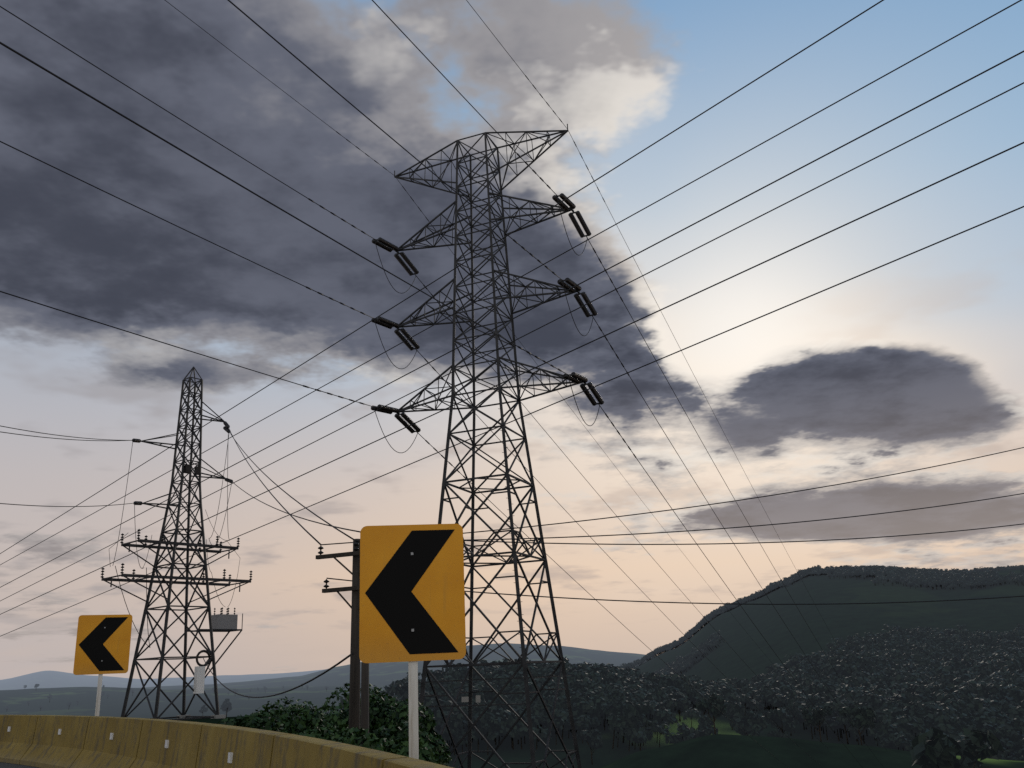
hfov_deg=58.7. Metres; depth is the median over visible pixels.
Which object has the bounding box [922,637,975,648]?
forest patch
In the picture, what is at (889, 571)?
forest patch
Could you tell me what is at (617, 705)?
tree
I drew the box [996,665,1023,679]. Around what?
forest patch
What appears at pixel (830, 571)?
forest patch
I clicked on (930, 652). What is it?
forest patch
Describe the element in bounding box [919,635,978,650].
forest patch
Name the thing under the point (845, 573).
forest patch
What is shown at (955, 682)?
forest patch
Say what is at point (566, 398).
conductors
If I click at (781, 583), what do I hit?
forest patch
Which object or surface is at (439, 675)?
forest patch
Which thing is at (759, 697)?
forest patch
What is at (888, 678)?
forest patch
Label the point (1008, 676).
forest patch
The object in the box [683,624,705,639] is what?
forest patch
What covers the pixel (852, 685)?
forest patch
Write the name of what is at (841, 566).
forest patch
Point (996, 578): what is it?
forest patch
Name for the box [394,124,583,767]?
pylon
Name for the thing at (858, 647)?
forest patch
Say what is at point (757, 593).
forest patch
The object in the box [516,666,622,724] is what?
forest patch
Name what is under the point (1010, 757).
forest patch
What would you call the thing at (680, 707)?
tree
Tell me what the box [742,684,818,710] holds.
forest patch
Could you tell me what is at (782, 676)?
forest patch
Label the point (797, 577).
forest patch
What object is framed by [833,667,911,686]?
forest patch
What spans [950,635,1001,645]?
forest patch
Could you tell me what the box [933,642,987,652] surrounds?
forest patch
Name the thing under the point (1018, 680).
forest patch
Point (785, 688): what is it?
forest patch
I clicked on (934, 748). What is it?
tree
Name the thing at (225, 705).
tree
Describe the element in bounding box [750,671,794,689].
forest patch
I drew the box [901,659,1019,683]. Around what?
forest patch
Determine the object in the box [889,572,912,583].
forest patch
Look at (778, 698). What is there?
forest patch
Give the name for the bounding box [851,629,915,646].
forest patch
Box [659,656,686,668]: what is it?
forest patch
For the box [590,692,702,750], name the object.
forest patch
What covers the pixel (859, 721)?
tree
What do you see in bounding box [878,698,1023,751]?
forest patch
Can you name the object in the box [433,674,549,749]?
forest patch
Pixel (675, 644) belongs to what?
forest patch
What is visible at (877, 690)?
forest patch
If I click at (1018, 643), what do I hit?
forest patch
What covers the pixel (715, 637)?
forest patch
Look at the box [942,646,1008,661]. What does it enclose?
forest patch
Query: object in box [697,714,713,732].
tree
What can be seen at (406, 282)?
conductors
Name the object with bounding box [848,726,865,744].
tree
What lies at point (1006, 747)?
forest patch
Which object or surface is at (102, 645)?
chevron sign
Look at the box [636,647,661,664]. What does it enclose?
forest patch
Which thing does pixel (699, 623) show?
forest patch
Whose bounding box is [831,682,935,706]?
forest patch
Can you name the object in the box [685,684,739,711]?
forest patch
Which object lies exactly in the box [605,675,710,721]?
forest patch
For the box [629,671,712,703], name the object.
forest patch
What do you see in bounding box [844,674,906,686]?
forest patch
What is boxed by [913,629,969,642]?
forest patch
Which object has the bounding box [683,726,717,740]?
tree
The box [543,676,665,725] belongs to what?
forest patch
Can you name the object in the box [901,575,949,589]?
forest patch
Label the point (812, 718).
tree
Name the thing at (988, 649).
forest patch
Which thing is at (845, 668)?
forest patch
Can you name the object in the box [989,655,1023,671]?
forest patch
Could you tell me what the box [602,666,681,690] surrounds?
forest patch
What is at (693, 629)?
forest patch
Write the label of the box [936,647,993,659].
forest patch
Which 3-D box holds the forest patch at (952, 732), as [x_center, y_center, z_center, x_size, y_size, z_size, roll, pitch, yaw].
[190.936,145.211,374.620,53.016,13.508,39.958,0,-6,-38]
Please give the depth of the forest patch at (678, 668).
890.10 m
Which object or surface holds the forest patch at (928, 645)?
on the ground
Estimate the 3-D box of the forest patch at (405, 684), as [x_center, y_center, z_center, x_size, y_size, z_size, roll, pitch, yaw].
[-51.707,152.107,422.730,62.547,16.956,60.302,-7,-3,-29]
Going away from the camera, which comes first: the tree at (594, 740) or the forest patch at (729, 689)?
the tree at (594, 740)
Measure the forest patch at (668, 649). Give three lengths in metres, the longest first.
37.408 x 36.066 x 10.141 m
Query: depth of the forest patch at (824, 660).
562.41 m
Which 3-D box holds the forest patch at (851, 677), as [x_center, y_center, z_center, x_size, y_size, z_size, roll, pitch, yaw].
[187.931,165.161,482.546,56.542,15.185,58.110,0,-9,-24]
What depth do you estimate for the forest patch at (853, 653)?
581.82 m
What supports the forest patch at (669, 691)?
on the ground
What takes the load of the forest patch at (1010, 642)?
on the ground
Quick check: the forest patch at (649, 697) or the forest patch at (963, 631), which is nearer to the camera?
the forest patch at (649, 697)
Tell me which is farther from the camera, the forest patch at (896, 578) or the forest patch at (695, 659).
the forest patch at (896, 578)
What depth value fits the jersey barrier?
11.10 m
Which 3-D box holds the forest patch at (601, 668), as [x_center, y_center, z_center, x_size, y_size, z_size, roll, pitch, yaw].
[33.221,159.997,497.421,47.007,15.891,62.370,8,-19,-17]
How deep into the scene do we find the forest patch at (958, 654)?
572.12 m
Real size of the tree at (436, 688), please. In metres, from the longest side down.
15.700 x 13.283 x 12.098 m
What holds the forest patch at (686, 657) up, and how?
on the ground
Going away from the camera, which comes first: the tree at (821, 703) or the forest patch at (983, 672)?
the tree at (821, 703)
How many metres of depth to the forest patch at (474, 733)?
404.40 m
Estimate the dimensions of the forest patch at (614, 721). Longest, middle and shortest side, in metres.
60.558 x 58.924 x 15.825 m
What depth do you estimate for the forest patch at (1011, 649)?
546.60 m
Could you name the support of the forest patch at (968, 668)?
on the ground
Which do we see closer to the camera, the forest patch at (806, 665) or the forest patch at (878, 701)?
the forest patch at (878, 701)
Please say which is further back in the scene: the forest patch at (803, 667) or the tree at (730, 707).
the forest patch at (803, 667)
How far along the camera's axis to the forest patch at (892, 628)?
649.25 m
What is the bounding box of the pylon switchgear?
[101,367,252,719]
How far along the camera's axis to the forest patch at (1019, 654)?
527.66 m
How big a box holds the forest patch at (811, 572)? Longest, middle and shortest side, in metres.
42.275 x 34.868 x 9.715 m
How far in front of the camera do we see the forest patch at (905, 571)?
993.96 m
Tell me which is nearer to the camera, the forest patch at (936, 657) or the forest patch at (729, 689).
the forest patch at (729, 689)
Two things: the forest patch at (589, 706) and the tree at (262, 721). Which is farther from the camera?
the forest patch at (589, 706)
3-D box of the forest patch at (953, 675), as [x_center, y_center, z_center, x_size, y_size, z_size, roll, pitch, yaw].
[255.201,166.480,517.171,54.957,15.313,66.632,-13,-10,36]
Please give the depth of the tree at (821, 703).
416.42 m
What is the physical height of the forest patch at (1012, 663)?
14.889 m
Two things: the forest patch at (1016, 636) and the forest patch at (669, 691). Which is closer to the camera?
the forest patch at (669, 691)
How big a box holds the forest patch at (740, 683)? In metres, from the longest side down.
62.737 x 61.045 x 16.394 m
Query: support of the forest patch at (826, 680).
on the ground
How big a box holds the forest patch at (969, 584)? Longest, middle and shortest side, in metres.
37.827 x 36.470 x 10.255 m
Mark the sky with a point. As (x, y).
(915, 361)
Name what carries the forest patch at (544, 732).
on the ground
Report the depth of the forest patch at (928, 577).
922.10 m
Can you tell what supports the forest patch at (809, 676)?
on the ground
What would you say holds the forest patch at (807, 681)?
on the ground
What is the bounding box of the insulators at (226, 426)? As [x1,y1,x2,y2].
[132,421,232,504]
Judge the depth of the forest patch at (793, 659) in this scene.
591.48 m
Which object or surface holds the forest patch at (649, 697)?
on the ground
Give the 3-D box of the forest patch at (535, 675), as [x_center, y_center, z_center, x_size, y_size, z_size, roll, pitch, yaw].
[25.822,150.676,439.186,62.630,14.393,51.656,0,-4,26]
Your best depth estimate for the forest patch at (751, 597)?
1193.15 m
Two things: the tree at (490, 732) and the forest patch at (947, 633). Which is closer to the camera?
the tree at (490, 732)
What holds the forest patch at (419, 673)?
on the ground
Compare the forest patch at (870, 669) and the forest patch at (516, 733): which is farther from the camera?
the forest patch at (870, 669)
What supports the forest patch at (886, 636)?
on the ground
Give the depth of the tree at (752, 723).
387.20 m
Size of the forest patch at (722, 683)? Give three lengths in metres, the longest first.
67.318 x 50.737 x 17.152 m
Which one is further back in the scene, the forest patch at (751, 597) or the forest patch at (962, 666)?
the forest patch at (751, 597)
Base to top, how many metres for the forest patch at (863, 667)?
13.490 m
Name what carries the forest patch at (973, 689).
on the ground
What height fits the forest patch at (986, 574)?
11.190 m
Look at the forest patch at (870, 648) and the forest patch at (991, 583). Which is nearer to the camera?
the forest patch at (870, 648)
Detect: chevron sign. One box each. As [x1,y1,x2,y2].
[73,614,131,715]
[359,524,465,758]
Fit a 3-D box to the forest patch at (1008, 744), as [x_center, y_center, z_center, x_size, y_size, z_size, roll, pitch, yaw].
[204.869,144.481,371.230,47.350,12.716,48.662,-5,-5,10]
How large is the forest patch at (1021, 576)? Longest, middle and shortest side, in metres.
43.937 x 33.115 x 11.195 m
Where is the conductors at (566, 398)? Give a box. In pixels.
[0,0,1023,697]
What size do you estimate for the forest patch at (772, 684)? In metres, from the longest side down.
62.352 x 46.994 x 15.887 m
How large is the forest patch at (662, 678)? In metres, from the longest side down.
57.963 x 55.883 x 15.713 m
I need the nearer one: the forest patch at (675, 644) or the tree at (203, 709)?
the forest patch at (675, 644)
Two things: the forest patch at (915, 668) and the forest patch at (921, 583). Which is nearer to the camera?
the forest patch at (915, 668)
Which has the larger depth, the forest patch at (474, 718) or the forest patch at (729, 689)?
the forest patch at (729, 689)
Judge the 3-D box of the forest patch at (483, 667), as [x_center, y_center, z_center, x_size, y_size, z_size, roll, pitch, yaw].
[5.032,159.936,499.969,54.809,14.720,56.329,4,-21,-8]
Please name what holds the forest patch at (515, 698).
on the ground
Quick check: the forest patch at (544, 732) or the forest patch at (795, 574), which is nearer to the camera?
the forest patch at (544, 732)
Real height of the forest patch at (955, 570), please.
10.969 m
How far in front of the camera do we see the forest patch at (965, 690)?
436.62 m
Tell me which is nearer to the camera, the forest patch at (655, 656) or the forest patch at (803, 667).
the forest patch at (803, 667)
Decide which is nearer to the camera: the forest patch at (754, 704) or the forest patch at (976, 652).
the forest patch at (754, 704)
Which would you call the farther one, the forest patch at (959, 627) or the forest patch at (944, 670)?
the forest patch at (959, 627)
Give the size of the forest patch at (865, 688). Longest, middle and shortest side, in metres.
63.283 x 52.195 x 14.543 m
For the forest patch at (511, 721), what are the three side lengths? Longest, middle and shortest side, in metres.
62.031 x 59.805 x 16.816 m
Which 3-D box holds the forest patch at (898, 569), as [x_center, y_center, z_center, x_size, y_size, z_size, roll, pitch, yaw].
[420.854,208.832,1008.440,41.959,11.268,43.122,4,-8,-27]
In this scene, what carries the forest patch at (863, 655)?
on the ground
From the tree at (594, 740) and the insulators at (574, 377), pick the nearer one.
the insulators at (574, 377)
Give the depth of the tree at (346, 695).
28.06 m
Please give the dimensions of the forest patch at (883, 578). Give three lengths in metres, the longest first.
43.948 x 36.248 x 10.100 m
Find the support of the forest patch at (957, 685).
on the ground
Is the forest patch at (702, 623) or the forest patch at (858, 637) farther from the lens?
the forest patch at (702, 623)
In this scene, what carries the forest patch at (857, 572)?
on the ground
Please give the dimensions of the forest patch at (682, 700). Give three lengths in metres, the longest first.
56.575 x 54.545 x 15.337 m
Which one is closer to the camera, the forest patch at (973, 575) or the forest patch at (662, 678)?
the forest patch at (662, 678)
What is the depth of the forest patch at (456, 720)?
387.07 m
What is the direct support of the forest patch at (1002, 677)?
on the ground
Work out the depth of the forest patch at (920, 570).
1009.09 m
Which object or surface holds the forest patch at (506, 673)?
on the ground
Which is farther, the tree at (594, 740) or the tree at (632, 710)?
the tree at (632, 710)
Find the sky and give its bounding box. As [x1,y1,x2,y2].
[0,0,1023,679]
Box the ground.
[0,569,1023,767]
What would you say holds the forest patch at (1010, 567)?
on the ground
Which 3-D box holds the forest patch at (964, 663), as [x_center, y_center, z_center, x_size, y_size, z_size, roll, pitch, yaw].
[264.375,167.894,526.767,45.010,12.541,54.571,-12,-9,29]
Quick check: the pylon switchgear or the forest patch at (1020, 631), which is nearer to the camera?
the pylon switchgear
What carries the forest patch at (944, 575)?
on the ground
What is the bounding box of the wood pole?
[316,539,368,744]
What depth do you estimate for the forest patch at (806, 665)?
561.86 m
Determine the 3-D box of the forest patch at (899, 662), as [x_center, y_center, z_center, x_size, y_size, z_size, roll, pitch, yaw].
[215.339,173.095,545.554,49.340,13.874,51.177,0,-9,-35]
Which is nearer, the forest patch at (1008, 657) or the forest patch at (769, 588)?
the forest patch at (1008, 657)
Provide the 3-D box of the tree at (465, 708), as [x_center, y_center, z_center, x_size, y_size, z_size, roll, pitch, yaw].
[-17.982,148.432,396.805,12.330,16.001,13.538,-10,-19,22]
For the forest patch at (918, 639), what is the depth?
628.72 m
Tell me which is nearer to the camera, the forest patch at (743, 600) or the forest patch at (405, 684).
the forest patch at (405, 684)
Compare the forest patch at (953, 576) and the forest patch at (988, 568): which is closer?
the forest patch at (953, 576)
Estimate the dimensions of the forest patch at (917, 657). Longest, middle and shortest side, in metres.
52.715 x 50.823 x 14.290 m
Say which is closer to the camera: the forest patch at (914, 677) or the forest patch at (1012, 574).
the forest patch at (914, 677)
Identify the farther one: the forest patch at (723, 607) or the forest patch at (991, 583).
the forest patch at (723, 607)
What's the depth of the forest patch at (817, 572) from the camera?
1109.57 m
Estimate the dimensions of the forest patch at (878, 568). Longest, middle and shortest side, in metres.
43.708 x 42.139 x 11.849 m
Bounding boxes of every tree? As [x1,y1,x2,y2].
[199,705,207,712]
[217,712,306,735]
[220,698,231,716]
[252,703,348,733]
[255,682,395,734]
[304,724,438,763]
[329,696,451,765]
[418,685,438,694]
[456,706,484,742]
[474,717,498,754]
[576,728,603,764]
[610,700,624,732]
[617,701,648,745]
[673,696,687,721]
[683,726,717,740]
[696,693,726,733]
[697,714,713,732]
[722,701,741,729]
[727,704,755,735]
[731,712,768,735]
[761,707,795,733]
[767,729,788,737]
[781,703,801,735]
[802,706,832,741]
[812,701,830,733]
[823,700,861,743]
[838,706,875,744]
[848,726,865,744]
[881,709,905,717]
[910,727,1004,767]
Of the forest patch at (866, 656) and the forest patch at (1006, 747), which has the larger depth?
the forest patch at (866, 656)
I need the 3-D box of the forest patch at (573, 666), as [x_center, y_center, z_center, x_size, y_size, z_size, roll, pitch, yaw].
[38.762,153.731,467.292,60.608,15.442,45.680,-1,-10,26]
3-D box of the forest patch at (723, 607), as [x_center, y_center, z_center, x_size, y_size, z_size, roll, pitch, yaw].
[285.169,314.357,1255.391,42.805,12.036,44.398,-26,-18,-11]
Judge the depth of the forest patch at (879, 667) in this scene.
560.75 m
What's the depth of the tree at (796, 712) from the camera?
414.53 m
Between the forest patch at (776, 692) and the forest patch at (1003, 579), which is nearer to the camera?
the forest patch at (776, 692)
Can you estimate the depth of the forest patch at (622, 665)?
1261.89 m
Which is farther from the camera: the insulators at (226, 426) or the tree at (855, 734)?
the tree at (855, 734)
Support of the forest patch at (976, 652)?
on the ground
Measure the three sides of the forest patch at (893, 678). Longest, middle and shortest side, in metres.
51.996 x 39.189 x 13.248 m
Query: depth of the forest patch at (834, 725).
417.40 m
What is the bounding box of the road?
[0,762,36,767]
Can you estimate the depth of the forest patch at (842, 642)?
638.85 m
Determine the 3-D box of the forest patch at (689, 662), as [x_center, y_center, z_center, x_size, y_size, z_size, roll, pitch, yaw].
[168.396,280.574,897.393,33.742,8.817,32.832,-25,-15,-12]
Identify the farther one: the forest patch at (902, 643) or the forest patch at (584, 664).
the forest patch at (902, 643)
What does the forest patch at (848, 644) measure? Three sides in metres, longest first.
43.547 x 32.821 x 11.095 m
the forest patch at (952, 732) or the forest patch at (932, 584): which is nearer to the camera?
the forest patch at (952, 732)
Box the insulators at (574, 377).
[371,193,603,432]
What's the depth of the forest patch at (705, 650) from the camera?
902.65 m
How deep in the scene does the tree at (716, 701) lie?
262.15 m
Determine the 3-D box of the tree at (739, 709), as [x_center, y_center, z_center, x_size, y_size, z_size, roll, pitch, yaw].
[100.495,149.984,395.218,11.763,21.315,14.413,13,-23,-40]
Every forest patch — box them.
[338,678,459,716]
[340,671,473,707]
[385,667,504,720]
[400,687,485,754]
[406,665,492,683]
[418,662,502,694]
[418,684,526,754]
[418,694,482,744]
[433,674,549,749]
[452,671,563,743]
[465,664,587,720]
[468,657,571,666]
[472,680,588,748]
[474,659,559,669]
[477,672,542,700]
[491,659,580,674]
[497,694,612,744]
[500,668,609,706]
[504,660,598,674]
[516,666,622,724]
[524,679,644,733]
[528,668,653,702]
[535,663,605,674]
[535,664,646,683]
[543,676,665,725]
[544,663,646,694]
[553,678,675,749]
[561,670,674,701]
[569,668,680,725]
[572,671,673,701]
[580,679,690,726]
[589,699,686,749]
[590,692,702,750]
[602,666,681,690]
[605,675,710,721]
[618,663,629,669]
[620,668,719,686]
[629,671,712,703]
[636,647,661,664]
[642,684,675,695]
[644,646,663,659]
[656,661,687,674]
[656,679,759,715]
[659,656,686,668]
[665,655,688,671]
[666,636,685,650]
[669,632,691,649]
[669,659,695,674]
[678,655,701,673]
[679,625,702,644]
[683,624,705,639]
[683,638,714,662]
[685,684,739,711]
[690,631,724,659]
[691,678,755,708]
[695,612,716,629]
[697,611,717,629]
[703,602,732,618]
[704,682,770,713]
[730,673,762,683]
[733,680,765,708]
[736,687,803,710]
[737,593,761,602]
[741,594,764,601]
[741,655,814,689]
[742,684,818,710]
[746,680,822,709]
[750,663,818,685]
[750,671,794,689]
[751,579,782,597]
[757,648,845,686]
[764,577,789,591]
[764,674,844,706]
[767,688,869,709]
[768,681,886,733]
[770,650,871,685]
[770,652,864,684]
[771,577,796,590]
[773,684,844,707]
[780,662,826,685]
[782,568,811,586]
[786,694,902,739]
[788,566,814,581]
[789,666,880,685]
[792,655,845,666]
[792,655,889,679]
[793,664,877,678]
[795,690,929,740]
[801,568,833,576]
[805,674,906,688]
[806,669,927,690]
[810,687,927,743]
[814,567,841,576]
[818,565,851,574]
[820,687,905,704]
[824,650,894,659]
[825,567,856,576]
[825,635,886,653]
[826,567,861,578]
[828,665,888,682]
[829,684,895,700]
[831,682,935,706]
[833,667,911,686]
[834,684,904,693]
[844,652,903,667]
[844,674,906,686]
[845,634,901,651]
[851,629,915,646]
[852,567,887,578]
[855,634,904,651]
[855,649,940,671]
[856,672,927,687]
[857,672,948,684]
[865,565,904,576]
[865,641,928,657]
[866,568,892,576]
[866,663,960,681]
[867,633,935,648]
[868,655,917,675]
[868,711,1005,759]
[869,674,953,682]
[872,575,912,585]
[875,566,911,571]
[875,655,942,669]
[876,567,907,575]
[877,568,925,581]
[877,624,931,639]
[878,633,935,645]
[878,648,931,661]
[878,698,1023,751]
[881,642,930,655]
[882,639,939,657]
[887,572,908,581]
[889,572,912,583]
[894,626,955,638]
[896,678,1022,710]
[897,664,975,682]
[899,629,944,642]
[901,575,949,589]
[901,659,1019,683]
[902,678,960,695]
[905,649,943,660]
[907,569,939,572]
[907,572,945,584]
[907,679,1023,717]
[908,681,1023,696]
[911,682,1020,688]
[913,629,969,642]
[918,624,981,636]
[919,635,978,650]
[920,656,1002,682]
[922,569,969,578]
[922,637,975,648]
[923,575,957,586]
[923,576,967,589]
[925,569,965,574]
[926,649,1009,677]
[927,668,992,683]
[929,628,980,641]
[930,659,1023,681]
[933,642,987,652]
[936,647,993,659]
[941,710,1013,749]
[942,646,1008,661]
[944,663,1012,685]
[947,570,987,579]
[947,576,984,588]
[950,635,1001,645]
[952,571,998,580]
[953,573,991,584]
[954,575,995,588]
[954,675,1023,689]
[954,725,1023,760]
[955,719,1023,756]
[957,648,990,658]
[958,645,1007,658]
[958,661,976,673]
[958,708,1021,755]
[969,566,1005,571]
[969,574,1006,586]
[969,637,1023,647]
[971,643,1009,655]
[972,579,1002,587]
[973,571,1015,579]
[973,631,1022,643]
[977,668,1020,685]
[978,626,1023,640]
[978,674,1011,682]
[984,647,1022,661]
[985,575,1016,585]
[987,639,1023,650]
[988,686,1022,698]
[989,651,1023,663]
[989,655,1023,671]
[990,673,1023,686]
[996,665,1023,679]
[1000,651,1023,662]
[1001,565,1023,569]
[1002,669,1023,677]
[1004,625,1023,635]
[1004,659,1023,672]
[1008,647,1023,653]
[1010,572,1023,585]
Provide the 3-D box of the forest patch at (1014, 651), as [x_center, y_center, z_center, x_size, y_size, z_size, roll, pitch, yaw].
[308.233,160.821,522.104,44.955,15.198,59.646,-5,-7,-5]
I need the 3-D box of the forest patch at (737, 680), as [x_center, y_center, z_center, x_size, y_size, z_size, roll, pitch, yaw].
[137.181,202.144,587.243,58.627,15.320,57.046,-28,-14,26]
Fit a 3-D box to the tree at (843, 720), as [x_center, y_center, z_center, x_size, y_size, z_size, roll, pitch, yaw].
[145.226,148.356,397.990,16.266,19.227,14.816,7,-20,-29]
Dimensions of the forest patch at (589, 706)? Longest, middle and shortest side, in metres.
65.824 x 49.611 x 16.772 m
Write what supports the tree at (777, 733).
on the ground
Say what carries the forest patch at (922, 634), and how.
on the ground
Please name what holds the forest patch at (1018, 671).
on the ground
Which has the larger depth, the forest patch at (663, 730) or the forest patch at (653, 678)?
the forest patch at (653, 678)
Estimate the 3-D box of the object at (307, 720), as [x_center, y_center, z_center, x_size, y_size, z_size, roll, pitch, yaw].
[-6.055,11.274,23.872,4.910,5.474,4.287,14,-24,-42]
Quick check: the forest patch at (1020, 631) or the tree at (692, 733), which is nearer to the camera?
the tree at (692, 733)
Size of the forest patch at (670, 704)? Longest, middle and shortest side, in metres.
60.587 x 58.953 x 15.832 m
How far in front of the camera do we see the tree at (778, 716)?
395.13 m
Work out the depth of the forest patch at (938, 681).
486.83 m
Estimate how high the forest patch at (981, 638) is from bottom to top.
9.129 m
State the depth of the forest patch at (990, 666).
493.38 m
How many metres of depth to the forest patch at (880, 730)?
373.30 m
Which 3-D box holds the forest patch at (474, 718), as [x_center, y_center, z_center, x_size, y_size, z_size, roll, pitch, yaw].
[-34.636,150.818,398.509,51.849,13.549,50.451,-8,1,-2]
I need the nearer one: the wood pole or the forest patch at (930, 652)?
the wood pole
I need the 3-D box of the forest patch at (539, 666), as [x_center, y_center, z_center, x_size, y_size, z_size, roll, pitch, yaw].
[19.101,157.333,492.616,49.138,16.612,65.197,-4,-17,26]
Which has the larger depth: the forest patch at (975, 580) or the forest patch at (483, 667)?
the forest patch at (975, 580)
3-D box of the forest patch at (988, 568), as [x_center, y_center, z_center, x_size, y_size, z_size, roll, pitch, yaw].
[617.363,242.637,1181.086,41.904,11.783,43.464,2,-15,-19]
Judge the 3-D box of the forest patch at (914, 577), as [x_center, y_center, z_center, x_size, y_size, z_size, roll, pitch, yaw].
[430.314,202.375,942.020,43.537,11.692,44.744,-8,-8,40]
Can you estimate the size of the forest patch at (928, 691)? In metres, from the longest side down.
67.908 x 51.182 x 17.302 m
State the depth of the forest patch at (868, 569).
1015.08 m
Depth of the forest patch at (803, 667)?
556.02 m
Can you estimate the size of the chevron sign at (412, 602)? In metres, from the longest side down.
2.515 x 0.740 x 0.084 m
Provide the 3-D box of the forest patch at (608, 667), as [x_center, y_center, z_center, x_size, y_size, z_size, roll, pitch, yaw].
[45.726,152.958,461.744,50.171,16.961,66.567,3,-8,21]
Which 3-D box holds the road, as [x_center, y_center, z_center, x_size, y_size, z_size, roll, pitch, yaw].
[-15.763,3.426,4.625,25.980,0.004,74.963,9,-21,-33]
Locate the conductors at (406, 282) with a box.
[0,0,895,767]
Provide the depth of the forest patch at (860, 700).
448.12 m
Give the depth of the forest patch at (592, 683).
438.55 m
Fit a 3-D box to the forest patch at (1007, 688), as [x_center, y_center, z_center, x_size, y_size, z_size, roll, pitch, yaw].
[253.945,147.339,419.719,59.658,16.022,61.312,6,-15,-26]
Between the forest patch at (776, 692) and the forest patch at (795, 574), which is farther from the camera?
the forest patch at (795, 574)
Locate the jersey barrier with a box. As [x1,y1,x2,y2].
[0,715,452,767]
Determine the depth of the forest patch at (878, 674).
500.13 m
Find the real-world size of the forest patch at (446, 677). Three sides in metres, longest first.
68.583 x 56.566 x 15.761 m
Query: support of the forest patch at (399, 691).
on the ground
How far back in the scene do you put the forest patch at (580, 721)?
396.55 m
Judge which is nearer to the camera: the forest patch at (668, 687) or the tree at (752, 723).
the tree at (752, 723)
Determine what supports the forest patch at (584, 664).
on the ground
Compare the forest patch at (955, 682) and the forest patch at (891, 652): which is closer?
the forest patch at (955, 682)
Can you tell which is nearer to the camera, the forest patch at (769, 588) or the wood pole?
the wood pole
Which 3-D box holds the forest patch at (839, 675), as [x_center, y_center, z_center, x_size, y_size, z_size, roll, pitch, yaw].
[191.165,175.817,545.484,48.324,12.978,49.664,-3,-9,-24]
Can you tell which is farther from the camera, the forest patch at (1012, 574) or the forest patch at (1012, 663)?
the forest patch at (1012, 574)
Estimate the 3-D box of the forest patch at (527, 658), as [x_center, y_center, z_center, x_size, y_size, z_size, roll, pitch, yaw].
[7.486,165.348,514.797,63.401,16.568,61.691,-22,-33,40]
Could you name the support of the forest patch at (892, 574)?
on the ground
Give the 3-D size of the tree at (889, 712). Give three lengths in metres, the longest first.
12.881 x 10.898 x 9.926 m

